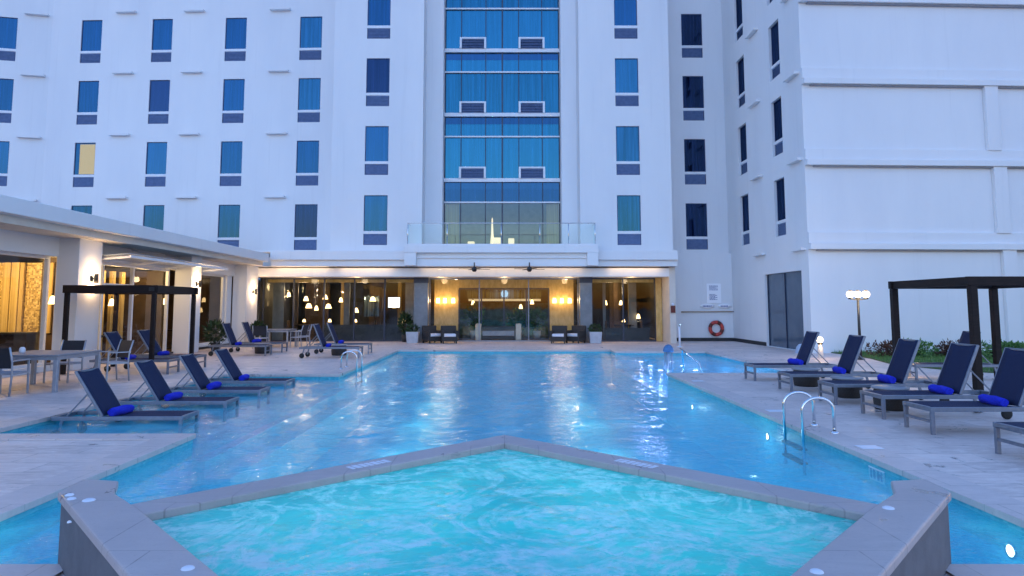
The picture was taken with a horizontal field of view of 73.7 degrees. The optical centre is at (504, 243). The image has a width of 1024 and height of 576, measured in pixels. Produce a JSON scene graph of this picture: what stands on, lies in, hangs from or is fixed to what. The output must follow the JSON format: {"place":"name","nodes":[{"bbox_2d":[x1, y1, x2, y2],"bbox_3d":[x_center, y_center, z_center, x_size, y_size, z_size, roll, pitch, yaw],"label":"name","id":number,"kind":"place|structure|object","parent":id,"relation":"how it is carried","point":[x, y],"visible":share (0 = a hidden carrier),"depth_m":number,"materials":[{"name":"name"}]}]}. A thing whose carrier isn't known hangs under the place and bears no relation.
{"place":"outdoors","nodes":[
{"label":"outdoors","id":0,"kind":"place"},
{"bbox_2d":[0,337,1023,575],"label":"pool deck","id":1,"kind":"structure","parent":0,"point":[961,445],"depth_m":11.38,"materials":[{"name":"stone"}]},
{"bbox_2d":[0,347,30,396],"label":"dining chair","id":2,"kind":"object","parent":1,"relation":"on","point":[6,360],"visible":1,"depth_m":12.94,"materials":[{"name":"metal"}]},
{"bbox_2d":[12,350,101,391],"bbox_3d":[-9.620,2.643,14.269,1.500,0.735,1.500,0,-5,0],"label":"dining table","id":3,"kind":"object","parent":1,"relation":"on","point":[55,356],"visible":0.82,"depth_m":13.97,"materials":[{"name":"metal"}]},
{"bbox_2d":[43,340,86,382],"bbox_3d":[-9.948,2.657,15.463,0.585,0.927,0.593,0,-5,2],"label":"dining chair","id":4,"kind":"object","parent":1,"relation":"on","point":[73,344],"visible":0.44,"depth_m":15.70,"materials":[{"name":"metal"}]},
{"bbox_2d":[94,339,133,380],"bbox_3d":[-8.927,2.670,15.605,0.585,0.927,0.593,-4,-6,34],"label":"dining chair","id":5,"kind":"object","parent":1,"relation":"on","point":[124,348],"visible":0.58,"depth_m":15.70,"materials":[{"name":"metal"}]},
{"bbox_2d":[60,285,197,374],"bbox_3d":[-9.950,2.258,18.270,2.400,2.230,2.360,0,-5,0],"label":"pergola","id":6,"kind":"object","parent":1,"relation":"on","point":[153,291],"visible":0.88,"depth_m":17.22,"materials":[{"name":"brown wood"}]},
{"bbox_2d":[0,194,268,377],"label":"restaurant pavilion","id":7,"kind":"structure","parent":1,"relation":"on","point":[39,242],"depth_m":20.47,"materials":[{"name":"paint"}]},
{"bbox_2d":[97,262,169,357],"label":"glass doors","id":8,"kind":"structure","parent":7,"relation":"in","point":[132,268],"depth_m":22.26,"materials":[{"name":"white metal"}]},
{"bbox_2d":[89,331,179,373],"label":"sun lounger","id":9,"kind":"object","parent":1,"relation":"on","point":[113,338],"visible":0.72,"depth_m":17.35,"materials":[{"name":"metal"}]},
{"bbox_2d":[124,329,206,368],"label":"sun lounger","id":10,"kind":"object","parent":1,"relation":"on","point":[144,335],"visible":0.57,"depth_m":18.79,"materials":[{"name":"metal"}]},
{"bbox_2d":[201,318,226,350],"bbox_3d":[-10.994,3.439,25.983,1.064,1.282,1.114,0,-5,0],"label":"potted plant","id":11,"kind":"object","parent":1,"relation":"on","point":[209,329],"visible":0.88,"depth_m":25.84,"materials":[{"name":"green plant"}]},
{"bbox_2d":[208,323,271,355],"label":"sun lounger","id":12,"kind":"object","parent":1,"relation":"on","point":[229,334],"visible":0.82,"depth_m":23.50,"materials":[{"name":"metal"}]},
{"bbox_2d":[229,322,287,352],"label":"sun lounger","id":13,"kind":"object","parent":1,"relation":"on","point":[248,331],"visible":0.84,"depth_m":25.41,"materials":[{"name":"metal"}]},
{"bbox_2d":[252,326,268,348],"bbox_3d":[-9.892,3.774,27.681,0.585,0.927,0.593,1,-5,-11],"label":"dining chair","id":14,"kind":"object","parent":1,"relation":"on","point":[259,330],"visible":0.81,"depth_m":27.48,"materials":[{"name":"metal"}]},
{"bbox_2d":[289,325,308,347],"bbox_3d":[-8.510,3.837,28.361,0.593,0.927,0.585,-1,-5,10],"label":"dining chair","id":15,"kind":"object","parent":1,"relation":"on","point":[304,330],"visible":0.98,"depth_m":28.25,"materials":[{"name":"metal"}]},
{"bbox_2d":[299,324,362,357],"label":"sun lounger","id":16,"kind":"object","parent":1,"relation":"on","point":[320,335],"visible":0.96,"depth_m":22.51,"materials":[{"name":"metal"}]},
{"bbox_2d":[314,322,371,353],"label":"sun lounger","id":17,"kind":"object","parent":1,"relation":"on","point":[332,332],"visible":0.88,"depth_m":24.74,"materials":[{"name":"metal"}]},
{"bbox_2d":[0,0,728,319],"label":"hotel building","id":18,"kind":"structure","parent":1,"relation":"on","point":[314,124],"depth_m":34.58,"materials":[{"name":"white paint"}]},
{"bbox_2d":[0,141,9,185],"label":"window","id":19,"kind":"structure","parent":18,"relation":"in","point":[4,145],"depth_m":35.04,"materials":[{"name":"blue glass"}]},
{"bbox_2d":[0,79,13,122],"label":"window","id":20,"kind":"structure","parent":18,"relation":"in","point":[6,85],"depth_m":35.32,"materials":[{"name":"blue glass"}]},
{"bbox_2d":[0,17,17,60],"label":"window","id":21,"kind":"structure","parent":18,"relation":"in","point":[8,26],"depth_m":35.59,"materials":[{"name":"blue glass"}]},
{"bbox_2d":[73,143,95,186],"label":"window","id":22,"kind":"structure","parent":18,"relation":"in","point":[84,162],"depth_m":35.34,"materials":[{"name":"beige glass"}]},
{"bbox_2d":[77,81,98,124],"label":"window","id":23,"kind":"structure","parent":18,"relation":"in","point":[88,92],"depth_m":35.65,"materials":[{"name":"blue glass"}]},
{"bbox_2d":[80,20,102,62],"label":"window","id":24,"kind":"structure","parent":18,"relation":"in","point":[90,52],"depth_m":35.95,"materials":[{"name":"blue glass"}]},
{"bbox_2d":[143,205,163,229],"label":"window","id":25,"kind":"structure","parent":18,"relation":"in","point":[153,214],"depth_m":34.96,"materials":[{"name":"blue glass"}]},
{"bbox_2d":[145,142,166,186],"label":"window","id":26,"kind":"structure","parent":18,"relation":"in","point":[155,175],"depth_m":35.20,"materials":[{"name":"blue glass"}]},
{"bbox_2d":[148,80,169,123],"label":"window","id":27,"kind":"structure","parent":18,"relation":"in","point":[158,112],"depth_m":35.50,"materials":[{"name":"blue glass"}]},
{"bbox_2d":[151,19,172,61],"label":"window","id":28,"kind":"structure","parent":18,"relation":"in","point":[161,50],"depth_m":35.80,"materials":[{"name":"blue glass"}]},
{"bbox_2d":[217,205,239,246],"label":"window","id":29,"kind":"structure","parent":18,"relation":"in","point":[229,215],"depth_m":34.76,"materials":[{"name":"blue glass"}]},
{"bbox_2d":[220,141,242,185],"bbox_3d":[-14.018,-4.101,35.045,1.120,2.330,0.098,0,-5,2],"label":"window","id":30,"kind":"structure","parent":18,"relation":"in","point":[231,152],"depth_m":35.05,"materials":[{"name":"blue glass"}]},
{"bbox_2d":[222,79,244,122],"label":"window","id":31,"kind":"structure","parent":18,"relation":"in","point":[233,91],"depth_m":35.35,"materials":[{"name":"blue glass"}]},
{"bbox_2d":[225,18,246,60],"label":"window","id":32,"kind":"structure","parent":18,"relation":"in","point":[236,28],"depth_m":35.66,"materials":[{"name":"blue glass"}]},
{"bbox_2d":[294,204,317,249],"bbox_3d":[-10.059,-0.839,34.596,1.160,2.330,0.100,0,-5,2],"label":"window","id":33,"kind":"structure","parent":18,"relation":"in","point":[305,235],"depth_m":34.60,"materials":[{"name":"blue glass"}]},
{"bbox_2d":[296,141,318,185],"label":"window","id":34,"kind":"structure","parent":18,"relation":"in","point":[307,164],"depth_m":34.90,"materials":[{"name":"blue glass"}]},
{"bbox_2d":[298,78,320,121],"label":"window","id":35,"kind":"structure","parent":18,"relation":"in","point":[309,88],"depth_m":35.21,"materials":[{"name":"blue glass"}]},
{"bbox_2d":[299,17,321,59],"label":"window","id":36,"kind":"structure","parent":18,"relation":"in","point":[310,48],"depth_m":35.50,"materials":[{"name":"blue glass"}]},
{"bbox_2d":[363,195,387,244],"bbox_3d":[-6.000,-1.096,31.778,1.100,2.330,0.088,0,-5,0],"label":"window","id":37,"kind":"structure","parent":18,"relation":"in","point":[375,206],"depth_m":31.79,"materials":[{"name":"blue glass"}]},
{"bbox_2d":[365,126,388,174],"bbox_3d":[-6.000,-4.373,32.077,1.100,2.330,0.088,0,-5,0],"label":"window","id":38,"kind":"structure","parent":18,"relation":"in","point":[376,137],"depth_m":32.10,"materials":[{"name":"blue glass"}]},
{"bbox_2d":[366,59,389,105],"bbox_3d":[-6.000,-7.649,32.377,1.100,2.330,0.088,0,-5,0],"label":"window","id":39,"kind":"structure","parent":18,"relation":"in","point":[378,70],"depth_m":32.39,"materials":[{"name":"blue glass"}]},
{"bbox_2d":[367,0,390,38],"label":"window","id":40,"kind":"structure","parent":18,"relation":"in","point":[379,11],"depth_m":32.67,"materials":[{"name":"blue glass"}]},
{"bbox_2d":[614,0,636,38],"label":"window","id":41,"kind":"structure","parent":18,"relation":"in","point":[625,11],"depth_m":32.67,"materials":[{"name":"blue glass"}]},
{"bbox_2d":[615,59,638,105],"bbox_3d":[5.790,-7.649,32.377,1.100,2.330,0.088,0,-5,0],"label":"window","id":42,"kind":"structure","parent":18,"relation":"in","point":[626,70],"depth_m":32.39,"materials":[{"name":"blue glass"}]},
{"bbox_2d":[616,126,639,174],"bbox_3d":[5.790,-4.373,32.077,1.100,2.330,0.088,0,-5,0],"label":"window","id":43,"kind":"structure","parent":18,"relation":"in","point":[627,137],"depth_m":32.09,"materials":[{"name":"blue glass"}]},
{"bbox_2d":[617,195,640,244],"bbox_3d":[5.790,-1.096,31.778,1.100,2.330,0.088,0,-5,0],"label":"window","id":44,"kind":"structure","parent":18,"relation":"in","point":[628,206],"depth_m":31.79,"materials":[{"name":"blue glass"}]},
{"bbox_2d":[681,14,702,57],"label":"window","id":45,"kind":"structure","parent":18,"relation":"in","point":[691,24],"depth_m":35.18,"materials":[{"name":"blue glass"}]},
{"bbox_2d":[682,76,703,120],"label":"window","id":46,"kind":"structure","parent":18,"relation":"in","point":[693,93],"depth_m":34.88,"materials":[{"name":"blue glass"}]},
{"bbox_2d":[684,139,705,183],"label":"window","id":47,"kind":"structure","parent":18,"relation":"in","point":[694,149],"depth_m":34.58,"materials":[{"name":"blue glass"}]},
{"bbox_2d":[686,203,707,248],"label":"window","id":48,"kind":"structure","parent":18,"relation":"in","point":[696,213],"depth_m":34.28,"materials":[{"name":"blue glass"}]},
{"bbox_2d":[397,310,413,341],"bbox_3d":[-4.743,3.931,32.627,0.887,1.512,0.918,0,-5,0],"label":"potted plant","id":49,"kind":"object","parent":1,"relation":"on","point":[406,317],"visible":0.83,"depth_m":32.51,"materials":[{"name":"green plant"}]},
{"bbox_2d":[405,323,419,342],"bbox_3d":[-4.255,4.124,31.639,0.719,0.945,0.724,0,-5,0],"label":"planter","id":50,"kind":"object","parent":1,"relation":"on","point":[412,336],"visible":1,"depth_m":31.37,"materials":[{"name":"ceramic"}]},
{"bbox_2d":[422,325,441,343],"bbox_3d":[-3.356,4.200,31.657,0.740,0.800,0.740,4,-6,-34],"label":"porch armchair","id":51,"kind":"object","parent":1,"relation":"on","point":[430,333],"visible":0.92,"depth_m":31.53,"materials":[{"name":"wicker"}]},
{"bbox_2d":[441,325,457,343],"bbox_3d":[-2.552,4.182,31.460,0.740,0.800,0.740,1,-5,-11],"label":"porch armchair","id":52,"kind":"object","parent":1,"relation":"on","point":[449,333],"visible":1,"depth_m":31.18,"materials":[{"name":"wicker"}]},
{"bbox_2d":[254,223,733,342],"bbox_3d":[-0.393,2.227,35.741,23.175,5.472,10.410,0,-5,0],"label":"poolside lobby","id":53,"kind":"object","parent":1,"relation":"on","point":[649,286],"visible":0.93,"depth_m":33.47,"materials":[{"name":"paint"}]},
{"bbox_2d":[461,301,485,337],"bbox_3d":[-1.668,3.997,35.970,1.354,1.966,1.462,0,-5,0],"label":"indoor plant","id":54,"kind":"object","parent":53,"relation":"on","point":[473,308],"visible":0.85,"depth_m":35.83,"materials":[{"name":"green plant"}]},
{"bbox_2d":[475,323,520,339],"bbox_3d":[-0.300,4.333,33.610,2.240,0.790,0.830,0,-5,0],"label":"reception sofa","id":55,"kind":"object","parent":53,"relation":"on","point":[500,332],"visible":1,"depth_m":33.26,"materials":[{"name":"fabric"}]},
{"bbox_2d":[505,308,527,332],"bbox_3d":[0.698,4.196,36.350,1.404,1.637,1.372,0,-5,0],"label":"indoor plant","id":56,"kind":"object","parent":53,"relation":"on","point":[509,320],"visible":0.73,"depth_m":36.21,"materials":[{"name":"green plant"}]},
{"bbox_2d":[525,306,547,337],"bbox_3d":[1.683,4.114,35.970,1.255,1.733,1.232,4,-7,-38],"label":"indoor plant","id":57,"kind":"object","parent":53,"relation":"on","point":[537,311],"visible":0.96,"depth_m":35.80,"materials":[{"name":"green plant"}]},
{"bbox_2d":[706,284,720,302],"bbox_3d":[10.270,2.430,33.498,0.700,0.950,0.031,0,-5,0],"label":"notice board","id":58,"kind":"object","parent":53,"relation":"attached to","point":[713,293],"visible":1,"depth_m":33.49,"materials":[{"name":"white paper"}]},
{"bbox_2d":[708,320,724,336],"bbox_3d":[10.320,4.128,33.282,0.817,0.813,0.178,0,-5,0],"label":"life ring","id":59,"kind":"object","parent":53,"relation":"hanging from","point":[720,324],"visible":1,"depth_m":33.22,"materials":[{"name":"red plastic"}]},
{"bbox_2d":[0,358,1023,563],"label":"pool basin","id":60,"kind":"object","parent":1,"relation":"in","point":[963,553],"visible":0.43,"depth_m":15.63,"materials":[{"name":"tile"}]},
{"bbox_2d":[73,389,358,492],"bbox_3d":[-5.300,3.682,12.928,3.400,0.900,7.980,0,-5,0],"label":"sun shelf","id":61,"kind":"object","parent":60,"relation":"attached to","point":[214,482],"visible":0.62,"depth_m":11.76,"materials":[{"name":"tile"}]},
{"bbox_2d":[194,368,667,460],"bbox_3d":[0.145,3.749,17.137,5.799,0.290,17.653,-5,-7,44],"label":"step nosing","id":62,"kind":"object","parent":60,"relation":"on","point":[226,446],"visible":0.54,"depth_m":11.55,"materials":[{"name":"tile"}]},
{"bbox_2d":[58,435,950,575],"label":"hot tub","id":63,"kind":"object","parent":60,"relation":"on","point":[108,531],"visible":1,"depth_m":4.26,"materials":[{"name":"stone"}]},
{"bbox_2d":[153,449,855,575],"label":"spa water","id":64,"kind":"structure","parent":63,"relation":"in","point":[504,512],"depth_m":4.04,"materials":[{"name":"teal liquid"}]},
{"bbox_2d":[0,352,1023,558],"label":"pool waterline tiles","id":65,"kind":"object","parent":60,"relation":"attached to","point":[14,533],"visible":0.55,"depth_m":8.25,"materials":[{"name":"blue tile"}]},
{"bbox_2d":[868,465,884,484],"bbox_3d":[4.114,2.558,7.548,0.009,0.140,0.320,0,-5,0],"label":"depth marker","id":66,"kind":"object","parent":65,"relation":"attached to","point":[879,478],"visible":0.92,"depth_m":7.53,"materials":[{"name":"blue tile"}]},
{"bbox_2d":[1004,542,1017,559],"bbox_3d":[4.112,2.495,5.546,0.016,0.128,0.130,0,-5,0],"label":"pool lamp","id":67,"kind":"object","parent":65,"relation":"attached to","point":[1007,549],"visible":0.99,"depth_m":5.54,"materials":[{"name":"white glass"}]},
{"bbox_2d":[663,344,673,386],"bbox_3d":[4.750,3.527,19.761,0.320,1.214,0.320,0,-5,0],"label":"pool fountain","id":68,"kind":"object","parent":60,"relation":"on","point":[668,349],"visible":0.91,"depth_m":19.71,"materials":[{"name":"blue liquid"}]},
{"bbox_2d":[0,349,1023,575],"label":"pool coping","id":69,"kind":"object","parent":1,"relation":"on","point":[987,500],"visible":0.85,"depth_m":7.78,"materials":[{"name":"stone"}]},
{"bbox_2d":[339,349,362,388],"bbox_3d":[-4.183,3.421,18.641,0.525,1.020,0.757,0,-5,0],"label":"pool ladder","id":70,"kind":"object","parent":69,"relation":"attached to","point":[350,351],"visible":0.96,"depth_m":18.35,"materials":[{"name":"silver metal"}]},
{"bbox_2d":[782,391,838,474],"bbox_3d":[4.183,2.574,9.375,0.525,1.020,0.707,0,-5,0],"label":"pool ladder","id":71,"kind":"object","parent":69,"relation":"attached to","point":[796,446],"visible":0.99,"depth_m":9.22,"materials":[{"name":"silver metal"}]},
{"bbox_2d":[550,325,566,343],"bbox_3d":[2.502,4.182,31.460,0.740,0.800,0.740,-1,-5,11],"label":"porch armchair","id":72,"kind":"object","parent":1,"relation":"on","point":[558,333],"visible":1,"depth_m":31.18,"materials":[{"name":"wicker"}]},
{"bbox_2d":[566,325,585,343],"bbox_3d":[3.306,4.200,31.657,0.740,0.800,0.740,-4,-6,34],"label":"porch armchair","id":73,"kind":"object","parent":1,"relation":"on","point":[577,333],"visible":0.94,"depth_m":31.53,"materials":[{"name":"wicker"}]},
{"bbox_2d":[587,323,601,342],"bbox_3d":[4.203,4.137,31.671,0.704,0.926,0.684,0,-5,0],"label":"planter","id":74,"kind":"object","parent":1,"relation":"on","point":[595,335],"visible":1,"depth_m":31.37,"materials":[{"name":"ceramic"}]},
{"bbox_2d":[744,331,836,380],"bbox_3d":[6.657,2.601,15.883,1.988,1.112,0.710,0,-5,-1],"label":"sun lounger","id":75,"kind":"object","parent":1,"relation":"on","point":[807,346],"visible":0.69,"depth_m":15.79,"materials":[{"name":"metal"}]},
{"bbox_2d":[791,367,819,386],"bbox_3d":[6.470,2.860,14.650,0.570,0.372,0.570,0,-5,0],"label":"drum table","id":76,"kind":"object","parent":1,"relation":"on","point":[806,381],"visible":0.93,"depth_m":14.44,"materials":[{"name":"wicker"}]},
{"bbox_2d":[777,335,885,391],"bbox_3d":[6.637,2.415,13.842,1.988,1.112,0.710,0,-5,0],"label":"sun lounger","id":77,"kind":"object","parent":1,"relation":"on","point":[850,355],"visible":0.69,"depth_m":13.77,"materials":[{"name":"metal"}]},
{"bbox_2d":[830,375,863,398],"bbox_3d":[6.450,2.696,12.858,0.570,0.372,0.570,0,-5,0],"label":"drum table","id":78,"kind":"object","parent":1,"relation":"on","point":[852,393],"visible":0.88,"depth_m":12.64,"materials":[{"name":"wicker"}]},
{"bbox_2d":[846,290,869,359],"bbox_3d":[11.350,2.593,21.880,0.710,2.220,0.380,0,-5,0],"label":"lamp post","id":79,"kind":"object","parent":1,"relation":"on","point":[857,294],"visible":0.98,"depth_m":21.86,"materials":[{"name":"black metal"}]},
{"bbox_2d":[721,0,1023,352],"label":"hotel wing","id":80,"kind":"structure","parent":1,"relation":"on","point":[873,147],"depth_m":25.82,"materials":[{"name":"white paint"}]},
{"bbox_2d":[736,0,742,39],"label":"window","id":81,"kind":"structure","parent":80,"relation":"in","point":[739,31],"depth_m":32.92,"materials":[{"name":"blue glass"}]},
{"bbox_2d":[738,57,744,107],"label":"window","id":82,"kind":"structure","parent":80,"relation":"in","point":[741,97],"depth_m":32.64,"materials":[{"name":"blue glass"}]},
{"bbox_2d":[740,124,746,174],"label":"window","id":83,"kind":"structure","parent":80,"relation":"in","point":[743,164],"depth_m":32.37,"materials":[{"name":"blue glass"}]},
{"bbox_2d":[742,195,749,244],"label":"window","id":84,"kind":"structure","parent":80,"relation":"in","point":[745,206],"depth_m":32.00,"materials":[{"name":"blue glass"}]},
{"bbox_2d":[771,21,779,78],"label":"window","id":85,"kind":"structure","parent":80,"relation":"in","point":[775,68],"depth_m":28.55,"materials":[{"name":"blue glass"}]},
{"bbox_2d":[773,98,782,155],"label":"window","id":86,"kind":"structure","parent":80,"relation":"in","point":[778,143],"depth_m":28.23,"materials":[{"name":"blue glass"}]},
{"bbox_2d":[776,178,785,235],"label":"window","id":87,"kind":"structure","parent":80,"relation":"in","point":[781,222],"depth_m":27.93,"materials":[{"name":"blue glass"}]},
{"bbox_2d":[818,339,949,404],"bbox_3d":[6.679,2.257,12.120,1.988,1.112,0.710,0,-5,0],"label":"sun lounger","id":88,"kind":"object","parent":1,"relation":"on","point":[902,360],"visible":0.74,"depth_m":12.05,"materials":[{"name":"metal"}]},
{"bbox_2d":[877,374,895,383],"bbox_3d":[6.768,2.398,12.101,0.156,0.154,0.450,0,-5,2],"label":"rolled towel","id":89,"kind":"object","parent":88,"relation":"on","point":[889,379],"visible":0.98,"depth_m":12.00,"materials":[{"name":"blue fabric"}]},
{"bbox_2d":[871,385,909,410],"bbox_3d":[6.400,2.555,11.314,0.570,0.372,0.570,0,-5,0],"label":"drum table","id":90,"kind":"object","parent":1,"relation":"on","point":[894,404],"visible":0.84,"depth_m":11.11,"materials":[{"name":"wicker"}]},
{"bbox_2d":[831,349,993,372],"bbox_3d":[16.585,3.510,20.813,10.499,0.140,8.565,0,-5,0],"label":"grass","id":91,"kind":"structure","parent":1,"relation":"on","point":[917,358],"depth_m":21.38,"materials":[{"name":"green plant"}]},
{"bbox_2d":[862,340,892,357],"bbox_3d":[12.571,3.451,22.502,1.357,0.689,0.975,0,-5,0],"label":"shrub","id":92,"kind":"object","parent":91,"relation":"on","point":[886,347],"visible":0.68,"depth_m":22.45,"materials":[{"name":"red plant"}]},
{"bbox_2d":[903,337,939,357],"bbox_3d":[13.399,3.406,22.295,0.992,0.734,1.326,3,-6,-27],"label":"shrub","id":93,"kind":"object","parent":91,"relation":"on","point":[921,349],"visible":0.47,"depth_m":22.05,"materials":[{"name":"green plant"}]},
{"bbox_2d":[932,338,958,356],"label":"shrub","id":94,"kind":"object","parent":91,"relation":"on","point":[944,346],"visible":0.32,"depth_m":22.50,"materials":[{"name":"red plant"}]},
{"bbox_2d":[981,339,1014,358],"bbox_3d":[15.453,3.362,21.657,1.330,0.761,1.186,0,-5,0],"label":"shrub","id":95,"kind":"object","parent":91,"relation":"on","point":[1004,343],"visible":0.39,"depth_m":21.55,"materials":[{"name":"green plant"}]},
{"bbox_2d":[860,343,1012,419],"bbox_3d":[6.676,2.123,10.651,1.988,1.112,0.710,0,-5,-1],"label":"sun lounger","id":96,"kind":"object","parent":1,"relation":"on","point":[956,370],"visible":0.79,"depth_m":10.58,"materials":[{"name":"metal"}]},
{"bbox_2d":[928,384,953,394],"bbox_3d":[6.776,2.270,10.616,0.184,0.138,0.470,0,-5,2],"label":"rolled towel","id":97,"kind":"object","parent":96,"relation":"on","point":[939,389],"visible":0.98,"depth_m":10.51,"materials":[{"name":"blue fabric"}]},
{"bbox_2d":[911,331,998,379],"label":"sun lounger","id":98,"kind":"object","parent":1,"relation":"on","point":[964,338],"visible":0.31,"depth_m":15.98,"materials":[{"name":"metal"}]},
{"bbox_2d":[888,276,1023,394],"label":"pergola","id":99,"kind":"object","parent":1,"relation":"on","point":[972,285],"visible":0.73,"depth_m":14.53,"materials":[{"name":"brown wood"}]},
{"bbox_2d":[902,347,1023,434],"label":"sun lounger","id":100,"kind":"object","parent":1,"relation":"on","point":[1008,382],"visible":0.95,"depth_m":9.41,"materials":[{"name":"metal"}]},
{"bbox_2d":[978,394,1008,405],"bbox_3d":[6.726,2.159,9.403,0.153,0.139,0.482,0,-5,3],"label":"rolled towel","id":101,"kind":"object","parent":100,"relation":"on","point":[991,400],"visible":0.97,"depth_m":9.32,"materials":[{"name":"blue fabric"}]},
{"bbox_2d":[992,422,1023,453],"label":"sun lounger","id":102,"kind":"object","parent":1,"relation":"on","point":[1017,427],"visible":1,"depth_m":7.82,"materials":[{"name":"metal"}]},
{"bbox_2d":[2,353,1022,563],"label":"pool water","id":103,"kind":"structure","parent":0,"point":[503,382],"depth_m":12.35,"materials":[{"name":"blue liquid"}]},
{"bbox_2d":[50,368,199,433],"bbox_3d":[-5.919,2.504,10.735,1.988,1.048,0.710,0,-5,-1],"label":"sun lounger","id":104,"kind":"object","parent":103,"relation":"in","point":[98,390],"visible":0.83,"depth_m":10.62,"materials":[{"name":"metal"}]},
{"bbox_2d":[107,405,134,415],"bbox_3d":[-6.019,2.617,10.725,0.172,0.148,0.480,-1,-5,6],"label":"rolled towel","id":105,"kind":"object","parent":104,"relation":"on","point":[120,410],"visible":0.98,"depth_m":10.62,"materials":[{"name":"blue fabric"}]},
{"bbox_2d":[115,359,239,421],"bbox_3d":[-5.922,2.658,12.418,1.988,1.048,0.710,0,-5,-1],"label":"sun lounger","id":106,"kind":"object","parent":103,"relation":"in","point":[154,380],"visible":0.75,"depth_m":12.29,"materials":[{"name":"metal"}]},
{"bbox_2d":[161,354,270,408],"bbox_3d":[-5.899,2.805,14.032,1.988,1.048,0.710,0,-5,-1],"label":"sun lounger","id":107,"kind":"object","parent":103,"relation":"in","point":[196,372],"visible":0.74,"depth_m":13.91,"materials":[{"name":"metal"}]},
{"bbox_2d":[199,348,294,396],"bbox_3d":[-5.894,2.959,15.717,1.989,1.048,0.710,0,-5,1],"label":"sun lounger","id":108,"kind":"object","parent":103,"relation":"in","point":[229,365],"visible":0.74,"depth_m":15.60,"materials":[{"name":"metal"}]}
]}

